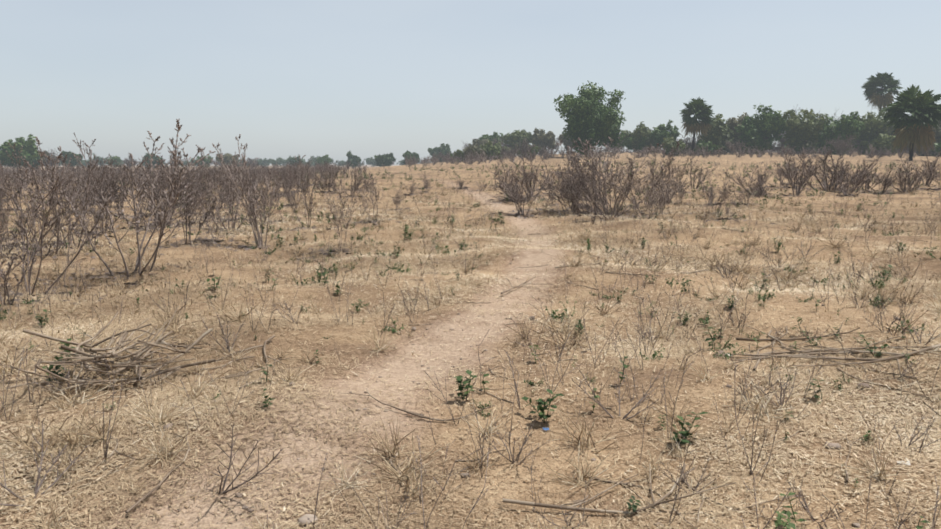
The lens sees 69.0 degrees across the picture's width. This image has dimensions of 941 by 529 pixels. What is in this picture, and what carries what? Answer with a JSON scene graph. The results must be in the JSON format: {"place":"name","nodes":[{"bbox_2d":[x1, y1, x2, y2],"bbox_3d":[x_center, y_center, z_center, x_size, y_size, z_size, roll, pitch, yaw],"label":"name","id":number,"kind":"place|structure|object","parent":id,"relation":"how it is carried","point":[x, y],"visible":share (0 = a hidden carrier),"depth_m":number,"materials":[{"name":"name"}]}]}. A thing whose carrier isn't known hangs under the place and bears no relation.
{"place":"outdoors","nodes":[
{"label":"outdoors","id":0,"kind":"place"},
{"bbox_2d":[0,152,940,528],"bbox_3d":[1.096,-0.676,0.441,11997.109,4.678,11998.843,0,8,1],"label":"terrain","id":1,"kind":"structure","parent":0,"point":[426,346],"depth_m":5.38,"materials":[{"name":"beige soil"}]},
{"bbox_2d":[0,143,450,168],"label":"trees","id":2,"kind":"object","parent":1,"relation":"on","point":[380,160],"visible":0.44,"depth_m":232.72,"materials":[{"name":"green plant"}]},
{"bbox_2d":[0,119,735,304],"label":"dry bushes","id":3,"kind":"object","parent":1,"relation":"on","point":[172,186],"visible":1,"depth_m":12.84,"materials":[{"name":"plant"}]},
{"bbox_2d":[0,144,938,186],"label":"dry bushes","id":4,"kind":"object","parent":1,"relation":"on","point":[434,160],"visible":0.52,"depth_m":104.40,"materials":[{"name":"brown plant"}]},
{"bbox_2d":[0,189,940,528],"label":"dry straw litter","id":5,"kind":"object","parent":1,"relation":"on","point":[362,519],"visible":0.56,"depth_m":4.46,"materials":[{"name":"beige plant"}]},
{"bbox_2d":[0,156,940,528],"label":"dry weeds","id":6,"kind":"object","parent":1,"relation":"on","point":[732,286],"visible":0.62,"depth_m":5.93,"materials":[{"name":"beige plant"}]},
{"bbox_2d":[0,202,940,528],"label":"fallen branches","id":7,"kind":"object","parent":1,"relation":"on","point":[134,360],"visible":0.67,"depth_m":4.84,"materials":[{"name":"brown wood"}]},
{"bbox_2d":[0,159,940,528],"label":"green sprouts","id":8,"kind":"object","parent":1,"relation":"on","point":[542,415],"visible":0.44,"depth_m":7.30,"materials":[{"name":"green plant"}]},
{"bbox_2d":[0,147,940,209],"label":"dry bushes","id":9,"kind":"object","parent":1,"relation":"on","point":[837,178],"visible":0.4,"depth_m":29.66,"materials":[{"name":"brown plant"}]},
{"bbox_2d":[0,80,940,167],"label":"trees","id":10,"kind":"object","parent":1,"relation":"on","point":[580,110],"visible":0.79,"depth_m":120.38,"materials":[{"name":"green plant"}]},
{"bbox_2d":[0,169,940,528],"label":"bare twigs","id":11,"kind":"object","parent":1,"relation":"on","point":[642,399],"visible":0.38,"depth_m":4.04,"materials":[{"name":"brown plant"}]},
{"bbox_2d":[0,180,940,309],"bbox_3d":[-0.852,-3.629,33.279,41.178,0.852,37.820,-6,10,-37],"label":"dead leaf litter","id":12,"kind":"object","parent":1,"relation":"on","point":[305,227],"visible":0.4,"depth_m":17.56,"materials":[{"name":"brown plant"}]},
{"bbox_2d":[0,180,940,528],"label":"dry grass tufts","id":13,"kind":"object","parent":1,"relation":"on","point":[76,440],"visible":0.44,"depth_m":4.82,"materials":[{"name":"plant"}]},
{"bbox_2d":[7,98,937,167],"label":"tree trunks","id":14,"kind":"object","parent":1,"relation":"on","point":[647,143],"visible":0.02,"depth_m":125.28,"materials":[{"name":"brown plant"}]},
{"bbox_2d":[55,211,908,527],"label":"stones","id":15,"kind":"object","parent":1,"relation":"on","point":[463,475],"visible":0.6,"depth_m":3.79,"materials":[{"name":"beige stone"}]},
{"bbox_2d":[36,107,936,167],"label":"trees","id":16,"kind":"object","parent":1,"relation":"on","point":[838,143],"visible":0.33,"depth_m":133.84,"materials":[{"name":"green plant"}]},
{"bbox_2d":[129,156,940,231],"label":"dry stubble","id":17,"kind":"object","parent":1,"relation":"on","point":[556,202],"visible":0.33,"depth_m":18.98,"materials":[{"name":"beige plant"}]},
{"bbox_2d":[215,112,940,167],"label":"trees","id":18,"kind":"object","parent":1,"relation":"on","point":[541,138],"visible":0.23,"depth_m":158.62,"materials":[{"name":"green plant"}]},
{"bbox_2d":[453,108,939,161],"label":"trees","id":19,"kind":"object","parent":1,"relation":"on","point":[797,133],"visible":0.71,"depth_m":123.62,"materials":[{"name":"green plant"}]},
{"bbox_2d":[543,354,909,464],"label":"litter scraps","id":20,"kind":"object","parent":1,"relation":"on","point":[900,462],"visible":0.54,"depth_m":3.27,"materials":[{"name":"paper"}]},
{"bbox_2d":[680,72,940,160],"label":"palms","id":21,"kind":"object","parent":1,"relation":"on","point":[911,131],"depth_m":86.61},
{"bbox_2d":[0,0,940,164],"label":"sky","id":22,"kind":"structure","parent":0,"point":[333,78],"materials":[{"name":"blue"}]}
]}

